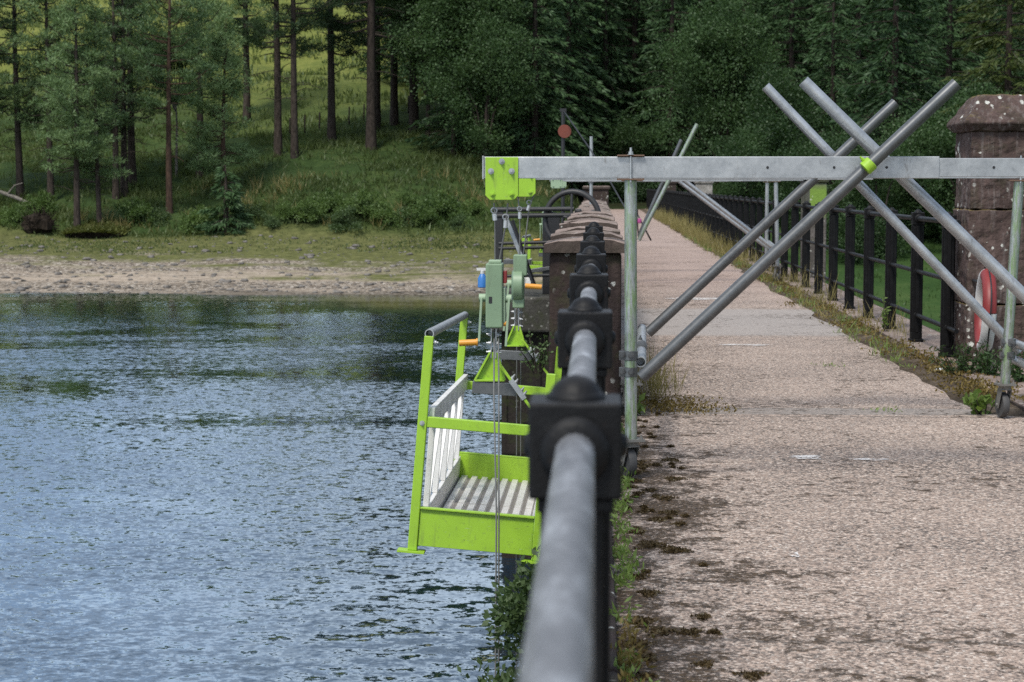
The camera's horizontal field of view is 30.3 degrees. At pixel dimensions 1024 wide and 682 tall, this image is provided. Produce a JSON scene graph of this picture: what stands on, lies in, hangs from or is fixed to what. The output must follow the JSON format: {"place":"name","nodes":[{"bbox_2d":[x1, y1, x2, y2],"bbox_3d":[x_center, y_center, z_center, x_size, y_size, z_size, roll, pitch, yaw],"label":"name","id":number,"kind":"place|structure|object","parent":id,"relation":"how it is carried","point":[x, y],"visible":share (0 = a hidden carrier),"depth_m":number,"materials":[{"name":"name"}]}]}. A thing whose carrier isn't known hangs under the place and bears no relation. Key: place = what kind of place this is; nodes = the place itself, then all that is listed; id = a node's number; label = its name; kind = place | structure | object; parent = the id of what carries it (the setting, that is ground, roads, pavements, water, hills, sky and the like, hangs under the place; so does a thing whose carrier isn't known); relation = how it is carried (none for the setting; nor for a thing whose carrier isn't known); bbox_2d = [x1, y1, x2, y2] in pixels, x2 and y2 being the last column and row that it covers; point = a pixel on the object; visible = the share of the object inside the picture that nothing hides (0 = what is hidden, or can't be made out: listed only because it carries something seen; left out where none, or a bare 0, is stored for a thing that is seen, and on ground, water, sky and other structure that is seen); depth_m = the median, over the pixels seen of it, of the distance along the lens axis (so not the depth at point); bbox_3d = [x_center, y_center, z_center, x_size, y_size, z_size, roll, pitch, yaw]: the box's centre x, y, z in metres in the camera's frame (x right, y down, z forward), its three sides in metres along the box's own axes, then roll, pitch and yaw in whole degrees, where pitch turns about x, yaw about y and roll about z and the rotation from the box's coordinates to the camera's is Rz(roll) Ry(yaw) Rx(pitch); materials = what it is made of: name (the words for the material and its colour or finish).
{"place":"outdoors","nodes":[
{"label":"outdoors","id":0,"kind":"place"},
{"bbox_2d":[0,292,535,681],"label":"water","id":1,"kind":"structure","parent":0,"point":[204,488],"depth_m":30.83,"materials":[{"name":"blue liquid"}]},
{"bbox_2d":[558,108,623,222],"bbox_3d":[1.442,-0.572,33.075,0.236,7.089,4.106,-1,5,-14],"label":"signal post","id":2,"kind":"object","parent":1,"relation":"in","point":[564,131],"visible":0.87,"depth_m":34.70,"materials":[{"name":"black metal"}]},
{"bbox_2d":[0,0,1023,331],"bbox_3d":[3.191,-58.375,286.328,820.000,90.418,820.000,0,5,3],"label":"ground","id":3,"kind":"structure","parent":0,"point":[464,260],"depth_m":104.12,"materials":[{"name":"green plant"}]},
{"bbox_2d":[0,202,26,226],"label":"shrub","id":4,"kind":"object","parent":3,"relation":"on","point":[9,214],"visible":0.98,"depth_m":107.03,"materials":[{"name":"green plant"}]},
{"bbox_2d":[0,0,29,153],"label":"pine tree","id":5,"kind":"object","parent":3,"relation":"on","point":[5,49],"visible":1,"depth_m":112.05,"materials":[{"name":"green plant"}]},
{"bbox_2d":[0,0,70,198],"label":"pine tree","id":6,"kind":"object","parent":3,"relation":"on","point":[13,58],"visible":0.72,"depth_m":113.55,"materials":[{"name":"green plant"}]},
{"bbox_2d":[19,205,60,233],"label":"root ball","id":7,"kind":"object","parent":3,"relation":"on","point":[40,221],"visible":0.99,"depth_m":106.19,"materials":[{"name":"brown soil"}]},
{"bbox_2d":[21,190,61,214],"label":"shrub","id":8,"kind":"object","parent":3,"relation":"on","point":[47,201],"visible":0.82,"depth_m":109.77,"materials":[{"name":"green plant"}]},
{"bbox_2d":[3,0,90,200],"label":"pine tree","id":9,"kind":"object","parent":3,"relation":"on","point":[53,35],"visible":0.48,"depth_m":112.70,"materials":[{"name":"green plant"}]},
{"bbox_2d":[59,217,132,238],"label":"peat overhang","id":10,"kind":"object","parent":3,"relation":"on","point":[108,229],"visible":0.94,"depth_m":106.08,"materials":[{"name":"green plant"}]},
{"bbox_2d":[26,0,115,226],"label":"pine tree","id":11,"kind":"object","parent":10,"relation":"on","point":[75,121],"visible":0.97,"depth_m":106.31,"materials":[{"name":"green plant"}]},
{"bbox_2d":[52,5,133,222],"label":"pine tree","id":12,"kind":"object","parent":10,"relation":"on","point":[96,174],"visible":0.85,"depth_m":107.18,"materials":[{"name":"green plant"}]},
{"bbox_2d":[70,0,154,198],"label":"pine tree","id":13,"kind":"object","parent":3,"relation":"on","point":[116,151],"visible":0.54,"depth_m":113.99,"materials":[{"name":"green plant"}]},
{"bbox_2d":[78,0,176,196],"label":"pine tree","id":14,"kind":"object","parent":3,"relation":"on","point":[123,186],"visible":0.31,"depth_m":115.20,"materials":[{"name":"green plant"}]},
{"bbox_2d":[82,0,174,185],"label":"pine tree","id":15,"kind":"object","parent":3,"relation":"on","point":[132,164],"visible":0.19,"depth_m":118.27,"materials":[{"name":"green plant"}]},
{"bbox_2d":[113,195,166,227],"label":"shrub","id":16,"kind":"object","parent":3,"relation":"on","point":[134,210],"visible":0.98,"depth_m":108.47,"materials":[{"name":"green plant"}]},
{"bbox_2d":[107,0,221,213],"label":"pine tree","id":17,"kind":"object","parent":3,"relation":"on","point":[148,65],"visible":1,"depth_m":109.99,"materials":[{"name":"green plant"}]},
{"bbox_2d":[148,35,194,174],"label":"pine tree","id":18,"kind":"object","parent":3,"relation":"on","point":[180,65],"visible":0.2,"depth_m":119.61,"materials":[{"name":"green plant"}]},
{"bbox_2d":[176,204,212,234],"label":"shrub","id":19,"kind":"object","parent":3,"relation":"on","point":[193,218],"visible":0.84,"depth_m":106.34,"materials":[{"name":"green plant"}]},
{"bbox_2d":[161,0,243,177],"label":"pine tree","id":20,"kind":"object","parent":3,"relation":"on","point":[217,9],"visible":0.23,"depth_m":118.94,"materials":[{"name":"green plant"}]},
{"bbox_2d":[174,12,261,188],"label":"pine tree","id":21,"kind":"object","parent":3,"relation":"on","point":[224,85],"visible":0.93,"depth_m":114.16,"materials":[{"name":"green plant"}]},
{"bbox_2d":[194,165,256,236],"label":"young spruce","id":22,"kind":"object","parent":3,"relation":"on","point":[232,197],"visible":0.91,"depth_m":105.49,"materials":[{"name":"green plant"}]},
{"bbox_2d":[204,0,273,121],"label":"pine tree","id":23,"kind":"object","parent":3,"relation":"on","point":[245,10],"visible":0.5,"depth_m":137.16,"materials":[{"name":"green plant"}]},
{"bbox_2d":[0,234,541,293],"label":"shore stones","id":24,"kind":"object","parent":3,"relation":"on","point":[18,289],"visible":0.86,"depth_m":92.66,"materials":[{"name":"grey stone"}]},
{"bbox_2d":[232,0,334,156],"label":"pine tree","id":25,"kind":"object","parent":3,"relation":"on","point":[278,143],"visible":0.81,"depth_m":121.59,"materials":[{"name":"green plant"}]},
{"bbox_2d":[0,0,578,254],"bbox_3d":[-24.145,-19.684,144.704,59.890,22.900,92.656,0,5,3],"label":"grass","id":26,"kind":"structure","parent":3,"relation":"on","point":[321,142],"depth_m":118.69,"materials":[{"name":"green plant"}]},
{"bbox_2d":[244,0,346,158],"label":"pine tree","id":27,"kind":"object","parent":3,"relation":"on","point":[318,6],"visible":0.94,"depth_m":119.46,"materials":[{"name":"green plant"}]},
{"bbox_2d":[284,196,329,222],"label":"shrub","id":28,"kind":"object","parent":3,"relation":"on","point":[311,214],"visible":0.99,"depth_m":105.96,"materials":[{"name":"green plant"}]},
{"bbox_2d":[71,166,553,232],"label":"rushes","id":29,"kind":"object","parent":3,"relation":"on","point":[286,182],"visible":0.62,"depth_m":111.94,"materials":[{"name":"plant"}]},
{"bbox_2d":[279,0,375,140],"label":"pine tree","id":30,"kind":"object","parent":3,"relation":"on","point":[331,44],"visible":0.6,"depth_m":125.26,"materials":[{"name":"green plant"}]},
{"bbox_2d":[307,187,355,215],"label":"shrub","id":31,"kind":"object","parent":3,"relation":"on","point":[334,201],"visible":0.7,"depth_m":107.85,"materials":[{"name":"green plant"}]},
{"bbox_2d":[319,205,363,232],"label":"shrub","id":32,"kind":"object","parent":3,"relation":"on","point":[344,214],"visible":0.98,"depth_m":105.73,"materials":[{"name":"green plant"}]},
{"bbox_2d":[325,187,386,219],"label":"shrub","id":33,"kind":"object","parent":3,"relation":"on","point":[361,202],"visible":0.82,"depth_m":107.02,"materials":[{"name":"green plant"}]},
{"bbox_2d":[345,0,386,129],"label":"pine tree","id":34,"kind":"object","parent":3,"relation":"on","point":[378,104],"visible":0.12,"depth_m":129.85,"materials":[{"name":"brown plant"}]},
{"bbox_2d":[318,0,430,149],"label":"pine tree","id":35,"kind":"object","parent":3,"relation":"on","point":[369,42],"visible":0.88,"depth_m":122.77,"materials":[{"name":"green plant"}]},
{"bbox_2d":[351,0,418,131],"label":"pine tree","id":36,"kind":"object","parent":3,"relation":"on","point":[413,110],"visible":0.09,"depth_m":130.23,"materials":[{"name":"brown plant"}]},
{"bbox_2d":[364,200,405,230],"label":"shrub","id":37,"kind":"object","parent":3,"relation":"on","point":[387,212],"visible":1,"depth_m":106.39,"materials":[{"name":"green plant"}]},
{"bbox_2d":[364,4,419,125],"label":"pine tree","id":38,"kind":"object","parent":3,"relation":"on","point":[394,116],"visible":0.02,"depth_m":131.33,"materials":[{"name":"brown plant"}]},
{"bbox_2d":[342,0,459,136],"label":"broadleaf tree","id":39,"kind":"object","parent":3,"relation":"on","point":[383,2],"visible":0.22,"depth_m":126.88,"materials":[{"name":"green plant"}]},
{"bbox_2d":[401,201,447,229],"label":"shrub","id":40,"kind":"object","parent":3,"relation":"on","point":[421,214],"visible":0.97,"depth_m":106.40,"materials":[{"name":"green plant"}]},
{"bbox_2d":[417,189,473,222],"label":"shrub","id":41,"kind":"object","parent":3,"relation":"on","point":[443,204],"visible":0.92,"depth_m":107.77,"materials":[{"name":"green plant"}]},
{"bbox_2d":[378,0,532,154],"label":"broadleaf tree","id":42,"kind":"object","parent":3,"relation":"on","point":[465,16],"visible":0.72,"depth_m":119.31,"materials":[{"name":"green plant"}]},
{"bbox_2d":[405,0,531,156],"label":"spruce tree","id":43,"kind":"object","parent":3,"relation":"on","point":[435,116],"visible":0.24,"depth_m":122.83,"materials":[{"name":"green plant"}]},
{"bbox_2d":[416,13,549,157],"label":"broadleaf tree","id":44,"kind":"object","parent":3,"relation":"on","point":[506,75],"visible":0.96,"depth_m":117.62,"materials":[{"name":"green plant"}]},
{"bbox_2d":[434,0,573,129],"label":"spruce tree","id":45,"kind":"object","parent":3,"relation":"on","point":[542,45],"visible":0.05,"depth_m":126.09,"materials":[{"name":"green plant"}]},
{"bbox_2d":[490,0,589,156],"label":"spruce tree","id":46,"kind":"object","parent":3,"relation":"on","point":[552,112],"visible":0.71,"depth_m":120.64,"materials":[{"name":"green plant"}]},
{"bbox_2d":[522,0,621,188],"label":"spruce tree","id":47,"kind":"object","parent":3,"relation":"on","point":[569,36],"visible":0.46,"depth_m":125.14,"materials":[{"name":"green plant"}]},
{"bbox_2d":[519,0,631,156],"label":"spruce tree","id":48,"kind":"object","parent":3,"relation":"on","point":[597,13],"visible":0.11,"depth_m":130.08,"materials":[{"name":"green plant"}]},
{"bbox_2d":[564,0,648,199],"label":"spruce tree","id":49,"kind":"object","parent":3,"relation":"on","point":[606,47],"visible":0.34,"depth_m":129.40,"materials":[{"name":"green plant"}]},
{"bbox_2d":[576,109,660,203],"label":"broadleaf tree","id":50,"kind":"object","parent":3,"relation":"on","point":[626,140],"visible":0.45,"depth_m":124.57,"materials":[{"name":"green plant"}]},
{"bbox_2d":[590,0,665,156],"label":"spruce tree","id":51,"kind":"object","parent":3,"relation":"on","point":[628,38],"visible":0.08,"depth_m":140.56,"materials":[{"name":"green plant"}]},
{"bbox_2d":[578,0,683,156],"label":"spruce tree","id":52,"kind":"object","parent":3,"relation":"on","point":[633,50],"visible":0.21,"depth_m":136.06,"materials":[{"name":"green plant"}]},
{"bbox_2d":[621,0,721,197],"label":"spruce tree","id":53,"kind":"object","parent":3,"relation":"on","point":[664,15],"visible":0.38,"depth_m":126.24,"materials":[{"name":"green plant"}]},
{"bbox_2d":[647,0,739,156],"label":"spruce tree","id":54,"kind":"object","parent":3,"relation":"on","point":[665,22],"visible":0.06,"depth_m":132.19,"materials":[{"name":"green plant"}]},
{"bbox_2d":[635,0,787,185],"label":"broadleaf tree","id":55,"kind":"object","parent":3,"relation":"on","point":[714,61],"visible":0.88,"depth_m":113.08,"materials":[{"name":"green plant"}]},
{"bbox_2d":[680,0,788,190],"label":"spruce tree","id":56,"kind":"object","parent":3,"relation":"on","point":[745,2],"visible":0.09,"depth_m":125.93,"materials":[{"name":"green plant"}]},
{"bbox_2d":[703,117,791,225],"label":"broadleaf tree","id":57,"kind":"object","parent":3,"relation":"on","point":[746,147],"visible":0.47,"depth_m":102.29,"materials":[{"name":"green plant"}]},
{"bbox_2d":[726,63,840,198],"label":"broadleaf tree","id":58,"kind":"object","parent":3,"relation":"on","point":[778,123],"visible":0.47,"depth_m":106.17,"materials":[{"name":"green plant"}]},
{"bbox_2d":[735,0,846,189],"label":"spruce tree","id":59,"kind":"object","parent":3,"relation":"on","point":[783,7],"visible":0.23,"depth_m":123.89,"materials":[{"name":"green plant"}]},
{"bbox_2d":[771,0,853,140],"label":"spruce tree","id":60,"kind":"object","parent":3,"relation":"on","point":[805,17],"visible":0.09,"depth_m":130.31,"materials":[{"name":"green plant"}]},
{"bbox_2d":[759,123,867,248],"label":"broadleaf tree","id":61,"kind":"object","parent":3,"relation":"on","point":[816,152],"visible":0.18,"depth_m":94.35,"materials":[{"name":"green plant"}]},
{"bbox_2d":[610,209,1023,681],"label":"dam","id":62,"kind":"structure","parent":3,"relation":"on","point":[930,337],"depth_m":17.61,"materials":[{"name":"grey concrete"}]},
{"bbox_2d":[457,547,538,681],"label":"ivy","id":63,"kind":"object","parent":62,"relation":"attached to","point":[514,618],"visible":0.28,"depth_m":8.42,"materials":[{"name":"green plant"}]},
{"bbox_2d":[490,286,548,557],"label":"valve platform","id":64,"kind":"structure","parent":62,"relation":"attached to","point":[535,315],"depth_m":25.19,"materials":[{"name":"grey metal"}]},
{"bbox_2d":[493,189,600,293],"bbox_3d":[0.465,-1.306,25.163,1.450,1.431,1.360,0,5,3],"label":"sluice gear","id":65,"kind":"object","parent":64,"relation":"on","point":[551,222],"visible":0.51,"depth_m":24.95,"materials":[{"name":"black metal"}]},
{"bbox_2d":[519,331,553,373],"bbox_3d":[0.130,0.069,12.168,0.240,0.292,0.268,-2,5,-19],"label":"ivy sprig","id":66,"kind":"object","parent":62,"relation":"on","point":[541,360],"visible":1,"depth_m":12.13,"materials":[{"name":"green plant"}]},
{"bbox_2d":[517,222,627,681],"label":"railing","id":67,"kind":"object","parent":62,"relation":"on","point":[575,444],"visible":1,"depth_m":2.21,"materials":[{"name":"black metal"}]},
{"bbox_2d":[544,200,623,394],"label":"parapet wall","id":68,"kind":"structure","parent":62,"relation":"on","point":[562,246],"depth_m":12.22,"materials":[{"name":"red stone"}]},
{"bbox_2d":[646,189,710,239],"bbox_3d":[6.753,-5.981,82.863,0.124,1.234,66.410,0,5,3],"label":"railing","id":69,"kind":"object","parent":62,"relation":"on","point":[693,206],"visible":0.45,"depth_m":64.60,"materials":[{"name":"black metal"}]},
{"bbox_2d":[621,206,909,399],"bbox_3d":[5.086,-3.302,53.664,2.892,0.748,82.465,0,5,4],"label":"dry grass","id":70,"kind":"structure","parent":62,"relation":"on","point":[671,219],"depth_m":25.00,"materials":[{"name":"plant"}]},
{"bbox_2d":[799,180,828,282],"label":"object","id":71,"kind":"structure","parent":62,"relation":"on","point":[815,194],"depth_m":29.91,"materials":[{"name":"metal"}]},
{"bbox_2d":[711,194,960,356],"bbox_3d":[4.464,-1.851,32.736,0.124,1.234,34.288,0,5,3],"label":"railing","id":72,"kind":"object","parent":62,"relation":"on","point":[732,205],"visible":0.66,"depth_m":21.47,"materials":[{"name":"black metal"}]},
{"bbox_2d":[928,341,1001,374],"bbox_3d":[3.523,0.150,14.824,0.603,0.346,0.487,0,5,3],"label":"weed clump","id":73,"kind":"object","parent":62,"relation":"on","point":[964,356],"visible":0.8,"depth_m":14.79,"materials":[{"name":"green plant"}]},
{"bbox_2d":[946,94,1023,361],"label":"stone pier","id":74,"kind":"structure","parent":62,"relation":"on","point":[986,126],"depth_m":15.63,"materials":[{"name":"brown stone"}]},
{"bbox_2d":[972,267,996,352],"bbox_3d":[3.803,-0.247,15.243,0.129,0.760,0.908,1,5,8],"label":"life ring","id":75,"kind":"object","parent":74,"relation":"hanging from","point":[986,293],"visible":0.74,"depth_m":14.94,"materials":[{"name":"red plastic"}]},
{"bbox_2d":[955,343,1023,375],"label":"weed clump","id":76,"kind":"object","parent":62,"relation":"on","point":[988,369],"visible":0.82,"depth_m":14.66,"materials":[{"name":"green plant"}]},
{"bbox_2d":[795,0,877,203],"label":"spruce tree","id":77,"kind":"object","parent":3,"relation":"on","point":[823,56],"visible":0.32,"depth_m":110.00,"materials":[{"name":"green plant"}]},
{"bbox_2d":[796,0,915,182],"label":"spruce tree","id":78,"kind":"object","parent":3,"relation":"on","point":[858,23],"visible":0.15,"depth_m":121.64,"materials":[{"name":"green plant"}]},
{"bbox_2d":[821,0,923,154],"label":"spruce tree","id":79,"kind":"object","parent":3,"relation":"on","point":[862,14],"visible":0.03,"depth_m":131.58,"materials":[{"name":"green plant"}]},
{"bbox_2d":[826,133,926,266],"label":"broadleaf tree","id":80,"kind":"object","parent":3,"relation":"on","point":[880,237],"visible":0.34,"depth_m":90.61,"materials":[{"name":"green plant"}]},
{"bbox_2d":[824,0,956,221],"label":"spruce tree","id":81,"kind":"object","parent":3,"relation":"on","point":[896,29],"visible":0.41,"depth_m":101.98,"materials":[{"name":"green plant"}]},
{"bbox_2d":[862,0,962,124],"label":"spruce tree","id":82,"kind":"object","parent":3,"relation":"on","point":[913,77],"visible":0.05,"depth_m":130.83,"materials":[{"name":"green plant"}]},
{"bbox_2d":[871,94,955,239],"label":"broadleaf tree","id":83,"kind":"object","parent":3,"relation":"on","point":[904,193],"visible":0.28,"depth_m":95.71,"materials":[{"name":"green plant"}]},
{"bbox_2d":[885,0,1002,207],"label":"spruce tree","id":84,"kind":"object","parent":3,"relation":"on","point":[950,28],"visible":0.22,"depth_m":115.50,"materials":[{"name":"green plant"}]},
{"bbox_2d":[896,79,1011,238],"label":"broadleaf tree","id":85,"kind":"object","parent":3,"relation":"on","point":[947,149],"visible":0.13,"depth_m":92.48,"materials":[{"name":"green plant"}]},
{"bbox_2d":[926,0,1023,99],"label":"spruce tree","id":86,"kind":"object","parent":3,"relation":"on","point":[965,38],"visible":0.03,"depth_m":125.01,"materials":[{"name":"green plant"}]},
{"bbox_2d":[927,0,1023,223],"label":"larch tree","id":87,"kind":"object","parent":3,"relation":"on","point":[991,40],"visible":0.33,"depth_m":97.93,"materials":[{"name":"plant"}]},
{"bbox_2d":[982,1,1023,94],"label":"spruce tree","id":88,"kind":"object","parent":3,"relation":"on","point":[1020,47],"visible":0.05,"depth_m":106.00,"materials":[{"name":"green plant"}]},
{"bbox_2d":[610,209,1023,681],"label":"path","id":89,"kind":"structure","parent":0,"point":[907,565],"depth_m":8.77,"materials":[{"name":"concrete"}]},
{"bbox_2d":[610,614,656,681],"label":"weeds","id":90,"kind":"object","parent":89,"relation":"on","point":[628,662],"visible":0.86,"depth_m":5.90,"materials":[{"name":"green plant"}]},
{"bbox_2d":[610,422,660,681],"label":"weeds","id":91,"kind":"object","parent":89,"relation":"on","point":[618,505],"visible":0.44,"depth_m":7.33,"materials":[{"name":"green plant"}]},
{"bbox_2d":[550,123,802,281],"bbox_3d":[2.568,-2.220,30.410,3.841,2.410,4.173,0,5,3],"label":"scaffold gantry","id":92,"kind":"object","parent":89,"relation":"on","point":[766,244],"visible":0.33,"depth_m":29.23,"materials":[{"name":"metal"}]},
{"bbox_2d":[617,412,770,681],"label":"moss","id":93,"kind":"object","parent":89,"relation":"on","point":[695,631],"visible":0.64,"depth_m":7.32,"materials":[{"name":"brown plant"}]},
{"bbox_2d":[482,77,1023,476],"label":"scaffold gantry","id":94,"kind":"object","parent":89,"relation":"on","point":[509,178],"visible":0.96,"depth_m":9.51,"materials":[{"name":"metal"}]},
{"bbox_2d":[493,203,496,676],"bbox_3d":[-0.084,1.812,9.550,0.030,4.999,0.618,0,5,1],"label":"wire rope","id":95,"kind":"object","parent":94,"relation":"hanging from","point":[495,438],"visible":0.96,"depth_m":9.30,"materials":[{"name":"metal"}]},
{"bbox_2d":[397,254,561,563],"bbox_3d":[-0.080,0.271,10.972,0.775,1.550,2.758,5,3,2],"label":"work cradle","id":96,"kind":"object","parent":95,"relation":"hanging from","point":[457,510],"visible":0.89,"depth_m":9.68,"materials":[{"name":"green paint"}]},
{"bbox_2d":[498,203,508,666],"bbox_3d":[-0.056,1.810,9.573,0.061,4.999,0.568,0,5,3],"label":"wire rope","id":97,"kind":"object","parent":94,"relation":"hanging from","point":[499,443],"visible":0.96,"depth_m":9.28,"materials":[{"name":"metal"}]},
{"bbox_2d":[637,224,1023,416],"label":"ochre moss","id":98,"kind":"object","parent":89,"relation":"on","point":[666,403],"visible":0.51,"depth_m":14.33,"materials":[{"name":"brown plant"}]},
{"bbox_2d":[639,209,1023,416],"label":"verge","id":99,"kind":"structure","parent":89,"relation":"on","point":[1015,411],"depth_m":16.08,"materials":[{"name":"green plant"}]},
{"bbox_2d":[961,388,994,414],"bbox_3d":[3.070,0.430,12.392,0.326,0.262,0.216,-3,6,-32],"label":"leafy plant","id":100,"kind":"object","parent":99,"relation":"on","point":[976,405],"visible":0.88,"depth_m":12.33,"materials":[{"name":"green plant"}]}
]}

